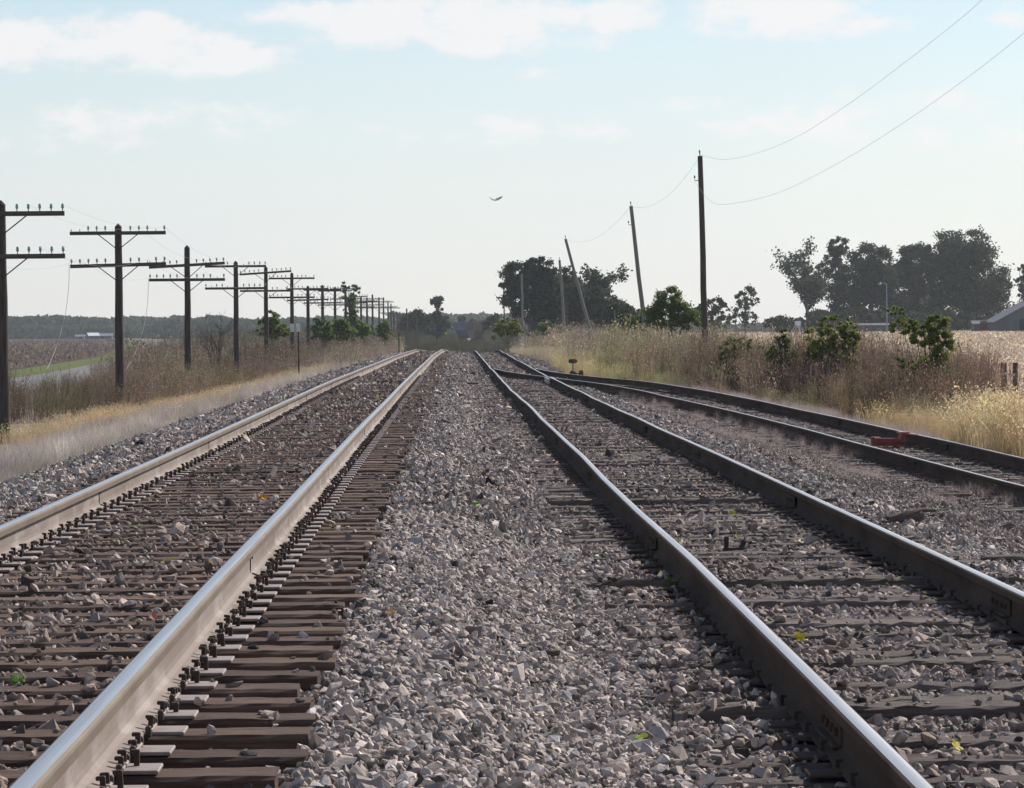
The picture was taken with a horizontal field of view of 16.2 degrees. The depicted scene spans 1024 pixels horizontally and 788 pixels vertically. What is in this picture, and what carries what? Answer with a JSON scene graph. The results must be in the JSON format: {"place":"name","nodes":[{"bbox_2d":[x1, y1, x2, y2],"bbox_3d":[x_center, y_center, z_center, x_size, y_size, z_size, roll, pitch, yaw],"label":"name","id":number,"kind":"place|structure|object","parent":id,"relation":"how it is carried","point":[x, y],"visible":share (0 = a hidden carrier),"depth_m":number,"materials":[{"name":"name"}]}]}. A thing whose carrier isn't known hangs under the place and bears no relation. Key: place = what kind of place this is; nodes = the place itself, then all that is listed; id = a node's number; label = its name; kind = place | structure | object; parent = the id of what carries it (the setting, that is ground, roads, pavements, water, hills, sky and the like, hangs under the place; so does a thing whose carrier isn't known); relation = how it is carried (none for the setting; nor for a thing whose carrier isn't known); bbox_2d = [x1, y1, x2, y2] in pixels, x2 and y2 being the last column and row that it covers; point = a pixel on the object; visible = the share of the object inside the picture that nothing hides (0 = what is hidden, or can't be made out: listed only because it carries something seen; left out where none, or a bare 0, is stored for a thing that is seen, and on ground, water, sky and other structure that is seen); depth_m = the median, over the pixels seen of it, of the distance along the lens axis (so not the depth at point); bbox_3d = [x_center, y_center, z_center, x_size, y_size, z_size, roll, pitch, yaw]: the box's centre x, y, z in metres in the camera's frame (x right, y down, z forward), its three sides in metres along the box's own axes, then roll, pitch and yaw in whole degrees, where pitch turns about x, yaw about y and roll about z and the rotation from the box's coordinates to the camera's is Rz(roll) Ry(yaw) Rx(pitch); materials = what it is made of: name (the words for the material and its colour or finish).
{"place":"outdoors","nodes":[
{"label":"outdoors","id":0,"kind":"place"},
{"bbox_2d":[8,338,129,370],"bbox_3d":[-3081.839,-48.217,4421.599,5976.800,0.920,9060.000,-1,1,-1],"label":"plowed field","id":1,"kind":"structure","parent":0,"point":[60,361],"depth_m":460.11,"materials":[{"name":"plant"}]},
{"bbox_2d":[8,338,126,367],"bbox_3d":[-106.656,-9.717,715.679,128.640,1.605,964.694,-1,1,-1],"label":"field residue","id":2,"kind":"object","parent":1,"relation":"on","point":[67,346],"visible":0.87,"depth_m":541.61},
{"bbox_2d":[9,338,143,378],"bbox_3d":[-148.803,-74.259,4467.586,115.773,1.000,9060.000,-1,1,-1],"label":"grass verge","id":3,"kind":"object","parent":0,"point":[65,365],"depth_m":283.79,"materials":[{"name":"plant"}]},
{"bbox_2d":[10,338,165,398],"bbox_3d":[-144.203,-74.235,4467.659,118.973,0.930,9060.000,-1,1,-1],"label":"road","id":4,"kind":"structure","parent":0,"point":[77,369],"depth_m":232.37,"materials":[{"name":"asphalt"}]},
{"bbox_2d":[86,332,99,338],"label":"farm building","id":5,"kind":"structure","parent":0,"point":[95,335],"depth_m":1435.42,"materials":[{"name":"white"}]},
{"bbox_2d":[99,333,113,338],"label":"farm building","id":6,"kind":"structure","parent":0,"point":[106,335],"depth_m":1444.95,"materials":[{"name":"grey metal"}]},
{"bbox_2d":[0,359,348,452],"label":"golden pole grass","id":7,"kind":"structure","parent":0,"point":[98,414],"depth_m":94.47,"materials":[{"name":"plant"}]},
{"bbox_2d":[0,356,372,481],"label":"mauve grass","id":8,"kind":"structure","parent":0,"point":[18,461],"depth_m":68.56,"materials":[{"name":"plant"}]},
{"bbox_2d":[454,321,468,340],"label":"hopper car","id":9,"kind":"object","parent":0,"point":[460,327],"visible":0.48,"depth_m":793.58,"materials":[{"name":"metal"}]},
{"bbox_2d":[466,321,484,340],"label":"hopper car","id":10,"kind":"object","parent":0,"point":[474,329],"visible":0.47,"depth_m":760.19,"materials":[{"name":"metal"}]},
{"bbox_2d":[0,338,1022,481],"bbox_3d":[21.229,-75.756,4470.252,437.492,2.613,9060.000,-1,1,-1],"label":"ground","id":11,"kind":"structure","parent":0,"point":[24,419],"depth_m":110.33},
{"bbox_2d":[0,200,64,443],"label":"telegraph pole","id":12,"kind":"object","parent":11,"relation":"on","point":[4,392],"visible":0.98,"depth_m":85.38,"materials":[{"name":"brown wood"}]},
{"bbox_2d":[70,223,165,410],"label":"telegraph pole","id":13,"kind":"object","parent":11,"relation":"on","point":[118,232],"visible":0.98,"depth_m":114.66,"materials":[{"name":"brown wood"}]},
{"bbox_2d":[149,245,224,375],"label":"telegraph pole","id":14,"kind":"object","parent":11,"relation":"on","point":[186,265],"visible":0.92,"depth_m":144.64,"materials":[{"name":"brown wood"}]},
{"bbox_2d":[198,324,215,367],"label":"sapling","id":15,"kind":"object","parent":11,"relation":"on","point":[207,347],"visible":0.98,"depth_m":170.01,"materials":[{"name":"brown plant"}]},
{"bbox_2d":[192,309,233,368],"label":"sapling","id":16,"kind":"object","parent":11,"relation":"on","point":[219,341],"visible":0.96,"depth_m":177.98,"materials":[{"name":"brown plant"}]},
{"bbox_2d":[205,261,265,374],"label":"telegraph pole","id":17,"kind":"object","parent":11,"relation":"on","point":[235,266],"visible":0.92,"depth_m":179.63,"materials":[{"name":"brown wood"}]},
{"bbox_2d":[240,267,291,357],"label":"telegraph pole","id":18,"kind":"object","parent":11,"relation":"on","point":[266,320],"visible":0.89,"depth_m":212.61,"materials":[{"name":"brown wood"}]},
{"bbox_2d":[255,309,291,350],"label":"shrub","id":19,"kind":"object","parent":11,"relation":"on","point":[275,321],"visible":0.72,"depth_m":224.52,"materials":[{"name":"green plant"}]},
{"bbox_2d":[269,272,314,351],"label":"telegraph pole","id":20,"kind":"object","parent":11,"relation":"on","point":[292,284],"visible":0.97,"depth_m":239.60,"materials":[{"name":"brown wood"}]},
{"bbox_2d":[290,324,299,375],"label":"mile post","id":21,"kind":"object","parent":11,"relation":"on","point":[297,328],"visible":0.87,"depth_m":148.82,"materials":[{"name":"metal"}]},
{"bbox_2d":[287,286,328,347],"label":"telegraph pole","id":22,"kind":"object","parent":11,"relation":"on","point":[307,300],"visible":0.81,"depth_m":263.61,"materials":[{"name":"brown wood"}]},
{"bbox_2d":[9,321,616,423],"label":"brown brush","id":23,"kind":"object","parent":11,"relation":"on","point":[157,371],"visible":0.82,"depth_m":192.61,"materials":[{"name":"plant"}]},
{"bbox_2d":[303,285,340,349],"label":"telegraph pole","id":24,"kind":"object","parent":11,"relation":"on","point":[322,302],"visible":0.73,"depth_m":291.54,"materials":[{"name":"brown wood"}]},
{"bbox_2d":[310,317,337,349],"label":"shrub","id":25,"kind":"object","parent":11,"relation":"on","point":[323,333],"visible":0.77,"depth_m":284.39,"materials":[{"name":"green plant"}]},
{"bbox_2d":[318,287,351,340],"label":"telegraph pole","id":26,"kind":"object","parent":11,"relation":"on","point":[335,305],"visible":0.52,"depth_m":323.52,"materials":[{"name":"brown wood"}]},
{"bbox_2d":[329,317,358,344],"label":"shrub","id":27,"kind":"object","parent":11,"relation":"on","point":[339,326],"visible":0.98,"depth_m":274.44,"materials":[{"name":"green plant"}]},
{"bbox_2d":[330,285,360,344],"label":"telegraph pole","id":28,"kind":"object","parent":11,"relation":"on","point":[345,298],"visible":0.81,"depth_m":352.54,"materials":[{"name":"brown wood"}]},
{"bbox_2d":[341,281,360,342],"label":"tree","id":29,"kind":"object","parent":11,"relation":"on","point":[352,318],"visible":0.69,"depth_m":364.38,"materials":[{"name":"green plant"}]},
{"bbox_2d":[348,297,373,339],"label":"telegraph pole","id":30,"kind":"object","parent":11,"relation":"on","point":[360,304],"visible":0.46,"depth_m":411.52,"materials":[{"name":"brown wood"}]},
{"bbox_2d":[353,319,377,344],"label":"shrub","id":31,"kind":"object","parent":11,"relation":"on","point":[364,330],"visible":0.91,"depth_m":319.52,"materials":[{"name":"green plant"}]},
{"bbox_2d":[355,297,378,341],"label":"telegraph pole","id":32,"kind":"object","parent":11,"relation":"on","point":[369,310],"visible":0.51,"depth_m":439.56,"materials":[{"name":"brown wood"}]},
{"bbox_2d":[362,294,383,337],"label":"telegraph pole","id":33,"kind":"object","parent":11,"relation":"on","point":[372,298],"visible":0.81,"depth_m":467.52,"materials":[{"name":"brown wood"}]},
{"bbox_2d":[368,299,389,323],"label":"telegraph pole","id":34,"kind":"object","parent":11,"relation":"on","point":[378,310],"visible":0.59,"depth_m":504.53,"materials":[{"name":"brown wood"}]},
{"bbox_2d":[375,319,395,347],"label":"shrub","id":35,"kind":"object","parent":11,"relation":"on","point":[384,327],"visible":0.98,"depth_m":339.58,"materials":[{"name":"green plant"}]},
{"bbox_2d":[406,308,407,343],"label":"wooden pole","id":36,"kind":"object","parent":11,"relation":"on","point":[406,327],"visible":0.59,"depth_m":559.63,"materials":[{"name":"brown wood"}]},
{"bbox_2d":[396,307,434,333],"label":"tree","id":37,"kind":"object","parent":11,"relation":"on","point":[424,319],"visible":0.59,"depth_m":688.86,"materials":[{"name":"green plant"}]},
{"bbox_2d":[422,295,453,340],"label":"tree","id":38,"kind":"object","parent":11,"relation":"on","point":[442,326],"visible":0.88,"depth_m":698.98,"materials":[{"name":"green plant"}]},
{"bbox_2d":[451,315,481,336],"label":"tree","id":39,"kind":"object","parent":11,"relation":"on","point":[463,318],"visible":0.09,"depth_m":899.57,"materials":[{"name":"green plant"}]},
{"bbox_2d":[8,311,970,338],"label":"woods","id":40,"kind":"object","parent":11,"relation":"on","point":[37,327],"visible":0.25,"depth_m":1613.79,"materials":[{"name":"green plant"}]},
{"bbox_2d":[481,312,503,335],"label":"tree","id":41,"kind":"object","parent":11,"relation":"on","point":[495,318],"visible":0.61,"depth_m":719.27,"materials":[{"name":"green plant"}]},
{"bbox_2d":[491,317,524,351],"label":"shrub","id":42,"kind":"object","parent":11,"relation":"on","point":[500,328],"visible":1,"depth_m":309.76,"materials":[{"name":"green plant"}]},
{"bbox_2d":[496,255,570,338],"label":"tree","id":43,"kind":"object","parent":11,"relation":"on","point":[541,296],"visible":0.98,"depth_m":468.83,"materials":[{"name":"green plant"}]},
{"bbox_2d":[558,257,565,325],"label":"utility pole","id":44,"kind":"object","parent":11,"relation":"on","point":[561,291],"visible":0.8,"depth_m":334.91,"materials":[{"name":"brown wood"}]},
{"bbox_2d":[558,265,586,328],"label":"tree","id":45,"kind":"object","parent":11,"relation":"on","point":[569,278],"visible":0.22,"depth_m":474.29,"materials":[{"name":"green plant"}]},
{"bbox_2d":[564,236,592,336],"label":"utility pole","id":46,"kind":"object","parent":11,"relation":"on","point":[578,286],"visible":0.84,"depth_m":261.93,"materials":[{"name":"brown wood"}]},
{"bbox_2d":[564,282,627,330],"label":"tree","id":47,"kind":"object","parent":11,"relation":"on","point":[594,303],"visible":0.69,"depth_m":459.14,"materials":[{"name":"green plant"}]},
{"bbox_2d":[578,263,632,326],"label":"tree","id":48,"kind":"object","parent":11,"relation":"on","point":[593,278],"visible":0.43,"depth_m":480.23,"materials":[{"name":"green plant"}]},
{"bbox_2d":[613,313,646,335],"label":"bush","id":49,"kind":"object","parent":11,"relation":"on","point":[633,319],"visible":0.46,"depth_m":229.69,"materials":[{"name":"green plant"}]},
{"bbox_2d":[628,201,647,333],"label":"utility pole","id":50,"kind":"object","parent":11,"relation":"on","point":[639,282],"visible":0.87,"depth_m":199.95,"materials":[{"name":"brown wood"}]},
{"bbox_2d":[640,285,701,336],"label":"tree","id":51,"kind":"object","parent":11,"relation":"on","point":[675,307],"visible":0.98,"depth_m":194.77,"materials":[{"name":"green plant"}]},
{"bbox_2d":[694,150,707,346],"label":"utility pole","id":52,"kind":"object","parent":11,"relation":"on","point":[704,313],"visible":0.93,"depth_m":154.97,"materials":[{"name":"brown wood"}]},
{"bbox_2d":[701,5,975,159],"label":"overhead wire","id":53,"kind":"object","parent":52,"relation":"attached to","point":[856,98],"visible":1,"depth_m":119.45,"materials":[{"name":"grey"}]},
{"bbox_2d":[694,33,1023,204],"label":"overhead wire","id":54,"kind":"object","parent":52,"relation":"attached to","point":[869,144],"visible":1,"depth_m":119.91,"materials":[{"name":"grey"}]},
{"bbox_2d":[718,335,765,396],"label":"shrub","id":55,"kind":"object","parent":11,"relation":"on","point":[722,355],"visible":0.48,"depth_m":104.02,"materials":[{"name":"green plant"}]},
{"bbox_2d":[510,307,1004,429],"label":"dry brown weeds","id":56,"kind":"object","parent":11,"relation":"on","point":[583,340],"visible":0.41,"depth_m":132.31,"materials":[{"name":"plant"}]},
{"bbox_2d":[763,327,804,402],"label":"shrub","id":57,"kind":"object","parent":11,"relation":"on","point":[783,337],"visible":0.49,"depth_m":97.99,"materials":[{"name":"green plant"}]},
{"bbox_2d":[622,317,1023,425],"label":"weed thicket","id":58,"kind":"object","parent":11,"relation":"on","point":[885,372],"visible":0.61,"depth_m":95.27,"materials":[{"name":"plant"}]},
{"bbox_2d":[802,314,861,396],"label":"shrub","id":59,"kind":"object","parent":11,"relation":"on","point":[816,346],"visible":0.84,"depth_m":97.04,"materials":[{"name":"green plant"}]},
{"bbox_2d":[878,305,959,404],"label":"shrub","id":60,"kind":"object","parent":11,"relation":"on","point":[933,332],"visible":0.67,"depth_m":87.08,"materials":[{"name":"green plant"}]},
{"bbox_2d":[1001,363,1023,393],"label":"wooden fence","id":61,"kind":"object","parent":11,"relation":"on","point":[1015,366],"visible":0.43,"depth_m":122.21,"materials":[{"name":"grey wood"}]},
{"bbox_2d":[0,347,1023,787],"bbox_3d":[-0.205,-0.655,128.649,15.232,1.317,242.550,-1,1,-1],"label":"ballast gravel","id":62,"kind":"structure","parent":0,"point":[416,664],"depth_m":18.62,"materials":[{"name":"gravel"}]},
{"bbox_2d":[8,673,25,685],"bbox_3d":[-1.775,1.039,12.943,0.069,0.081,0.089,-1,1,-1],"label":"weed sprout","id":63,"kind":"object","parent":62,"relation":"on","point":[14,679],"visible":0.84,"depth_m":12.93,"materials":[{"name":"green plant"}]},
{"bbox_2d":[0,349,451,787],"bbox_3d":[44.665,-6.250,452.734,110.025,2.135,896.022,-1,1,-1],"label":"railway track","id":64,"kind":"structure","parent":62,"relation":"on","point":[213,628],"depth_m":16.33,"materials":[{"name":"metal"}]},
{"bbox_2d":[521,272,523,342],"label":"utility pole","id":65,"kind":"object","parent":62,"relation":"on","point":[522,326],"visible":0.79,"depth_m":429.85,"materials":[{"name":"grey wood"}]},
{"bbox_2d":[538,650,560,655],"bbox_3d":[0.154,1.216,16.898,0.153,0.030,0.042,-1,4,-10],"label":"wood scrap","id":66,"kind":"object","parent":62,"relation":"on","point":[553,652],"visible":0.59,"depth_m":16.89,"materials":[{"name":"wood"}]},
{"bbox_2d":[534,321,566,336],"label":"shrub","id":67,"kind":"object","parent":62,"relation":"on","point":[543,328],"visible":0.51,"depth_m":299.78,"materials":[{"name":"green plant"}]},
{"bbox_2d":[568,359,583,374],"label":"switch stand","id":68,"kind":"object","parent":62,"relation":"on","point":[572,361],"visible":0.72,"depth_m":131.03,"materials":[{"name":"metal"}]},
{"bbox_2d":[467,350,1023,787],"bbox_3d":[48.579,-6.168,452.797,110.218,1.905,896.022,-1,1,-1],"label":"railway track","id":69,"kind":"structure","parent":62,"relation":"on","point":[846,741],"depth_m":20.36,"materials":[{"name":"metal"}]},
{"bbox_2d":[723,536,746,550],"bbox_3d":[1.591,1.079,25.685,0.168,0.130,0.055,-1,1,-12],"label":"iron bracket","id":70,"kind":"object","parent":69,"relation":"on","point":[726,547],"visible":0.75,"depth_m":25.66,"materials":[{"name":"metal"}]},
{"bbox_2d":[493,368,1023,517],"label":"railway track","id":71,"kind":"structure","parent":62,"relation":"on","point":[941,472],"depth_m":62.11,"materials":[{"name":"metal"}]},
{"bbox_2d":[871,431,918,445],"bbox_3d":[6.455,0.750,60.633,0.799,0.232,0.437,0,1,1],"label":"derail","id":72,"kind":"object","parent":71,"relation":"on","point":[877,441],"visible":1,"depth_m":60.46,"materials":[{"name":"metal"}]},
{"bbox_2d":[795,631,805,640],"bbox_3d":[1.439,1.221,18.080,0.084,0.063,0.017,-16,-31,-23],"label":"fallen leaf","id":73,"kind":"object","parent":62,"relation":"on","point":[800,636],"visible":0.98,"depth_m":18.09,"materials":[{"name":"plant"}]},
{"bbox_2d":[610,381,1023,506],"bbox_3d":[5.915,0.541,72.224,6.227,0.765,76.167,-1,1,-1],"label":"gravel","id":74,"kind":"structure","parent":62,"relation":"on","point":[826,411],"depth_m":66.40,"materials":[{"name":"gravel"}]},
{"bbox_2d":[884,509,923,523],"bbox_3d":[3.196,1.018,29.377,0.343,0.120,0.101,-11,7,-15],"label":"wood scrap","id":75,"kind":"object","parent":62,"relation":"on","point":[914,515],"visible":0.76,"depth_m":29.34,"materials":[{"name":"wood"}]},
{"bbox_2d":[908,509,937,511],"bbox_3d":[3.567,1.046,32.345,0.556,0.032,0.073,0,4,1],"label":"wood scrap","id":76,"kind":"object","parent":62,"relation":"on","point":[929,510],"visible":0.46,"depth_m":32.31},
{"bbox_2d":[937,493,972,496],"bbox_3d":[5.602,1.282,45.569,0.477,0.052,0.124,-1,4,-3],"label":"wood scrap","id":77,"kind":"object","parent":62,"relation":"on","point":[957,494],"visible":0.77,"depth_m":45.52,"materials":[{"name":"wood"}]},
{"bbox_2d":[952,738,963,750],"bbox_3d":[1.643,1.299,13.295,0.017,0.061,0.081,-48,-4,25],"label":"fallen leaf","id":78,"kind":"object","parent":62,"relation":"on","point":[956,745],"visible":1,"depth_m":13.31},
{"bbox_2d":[980,554,1023,561],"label":"wood scrap","id":79,"kind":"object","parent":62,"relation":"on","point":[1006,557],"visible":0.68,"depth_m":24.43,"materials":[{"name":"wood"}]},
{"bbox_2d":[0,0,1023,323],"label":"sky","id":80,"kind":"structure","parent":0,"point":[365,144],"materials":[{"name":"blue"}]},
{"bbox_2d":[505,344,951,434],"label":"yellow green grass","id":81,"kind":"structure","parent":0,"point":[588,369],"depth_m":139.45,"materials":[{"name":"plant"}]},
{"bbox_2d":[615,330,1023,393],"bbox_3d":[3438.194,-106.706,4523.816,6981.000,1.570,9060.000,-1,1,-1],"label":"stubble field","id":82,"kind":"structure","parent":0,"point":[958,347],"depth_m":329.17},
{"bbox_2d":[601,302,649,332],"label":"tree","id":83,"kind":"object","parent":82,"relation":"on","point":[610,314],"visible":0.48,"depth_m":399.25,"materials":[{"name":"green plant"}]},
{"bbox_2d":[693,295,737,333],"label":"tree","id":84,"kind":"object","parent":82,"relation":"on","point":[714,311],"visible":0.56,"depth_m":520.15,"materials":[{"name":"green plant"}]},
{"bbox_2d":[725,284,759,332],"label":"tree","id":85,"kind":"object","parent":82,"relation":"on","point":[751,290],"visible":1,"depth_m":560.26,"materials":[{"name":"green plant"}]},
{"bbox_2d":[763,314,805,331],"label":"bush","id":86,"kind":"object","parent":82,"relation":"on","point":[786,322],"visible":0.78,"depth_m":620.86,"materials":[{"name":"green plant"}]},
{"bbox_2d":[766,236,832,323],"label":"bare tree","id":87,"kind":"object","parent":82,"relation":"on","point":[807,287],"visible":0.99,"depth_m":634.38,"materials":[{"name":"green plant"}]},
{"bbox_2d":[802,307,843,331],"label":"bush","id":88,"kind":"object","parent":82,"relation":"on","point":[813,316],"visible":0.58,"depth_m":621.83,"materials":[{"name":"green plant"}]},
{"bbox_2d":[814,235,863,331],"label":"tree","id":89,"kind":"object","parent":82,"relation":"on","point":[835,253],"visible":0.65,"depth_m":645.10,"materials":[{"name":"green plant"}]},
{"bbox_2d":[833,307,885,325],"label":"bush","id":90,"kind":"object","parent":82,"relation":"on","point":[863,314],"visible":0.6,"depth_m":621.21,"materials":[{"name":"green plant"}]},
{"bbox_2d":[843,323,888,332],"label":"farm building","id":91,"kind":"structure","parent":82,"relation":"on","point":[873,327],"depth_m":598.93,"materials":[{"name":"black"}]},
{"bbox_2d":[829,241,913,321],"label":"tree","id":92,"kind":"object","parent":82,"relation":"on","point":[868,274],"visible":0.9,"depth_m":639.05,"materials":[{"name":"green plant"}]},
{"bbox_2d":[878,282,887,331],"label":"lamp post","id":93,"kind":"object","parent":82,"relation":"on","point":[879,283],"visible":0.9,"depth_m":585.80,"materials":[{"name":"grey metal"}]},
{"bbox_2d":[873,306,927,331],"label":"bush","id":94,"kind":"object","parent":82,"relation":"on","point":[914,315],"visible":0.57,"depth_m":621.18,"materials":[{"name":"green plant"}]},
{"bbox_2d":[883,241,949,314],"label":"tree","id":95,"kind":"object","parent":82,"relation":"on","point":[919,297],"visible":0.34,"depth_m":653.99,"materials":[{"name":"green plant"}]},
{"bbox_2d":[917,306,966,330],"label":"bush","id":96,"kind":"object","parent":82,"relation":"on","point":[956,322],"visible":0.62,"depth_m":621.59,"materials":[{"name":"green plant"}]},
{"bbox_2d":[907,224,1015,329],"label":"tree","id":97,"kind":"object","parent":82,"relation":"on","point":[947,278],"visible":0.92,"depth_m":638.62,"materials":[{"name":"green plant"}]},
{"bbox_2d":[968,320,987,330],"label":"farm building","id":98,"kind":"structure","parent":82,"relation":"on","point":[978,325],"depth_m":579.16,"materials":[{"name":"grey paint"}]},
{"bbox_2d":[962,307,1000,328],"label":"bush","id":99,"kind":"object","parent":82,"relation":"on","point":[987,314],"visible":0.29,"depth_m":621.87,"materials":[{"name":"green plant"}]},
{"bbox_2d":[985,300,1023,331],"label":"farm building","id":100,"kind":"structure","parent":82,"relation":"on","point":[1011,318],"depth_m":570.22,"materials":[{"name":"black"}]},
{"bbox_2d":[1014,264,1023,302],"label":"tree","id":101,"kind":"object","parent":82,"relation":"on","point":[1020,279],"visible":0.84,"depth_m":661.35,"materials":[{"name":"green plant"}]},
{"bbox_2d":[853,379,1023,457],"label":"golden grass","id":102,"kind":"structure","parent":0,"point":[997,425],"depth_m":58.48,"materials":[{"name":"plant"}]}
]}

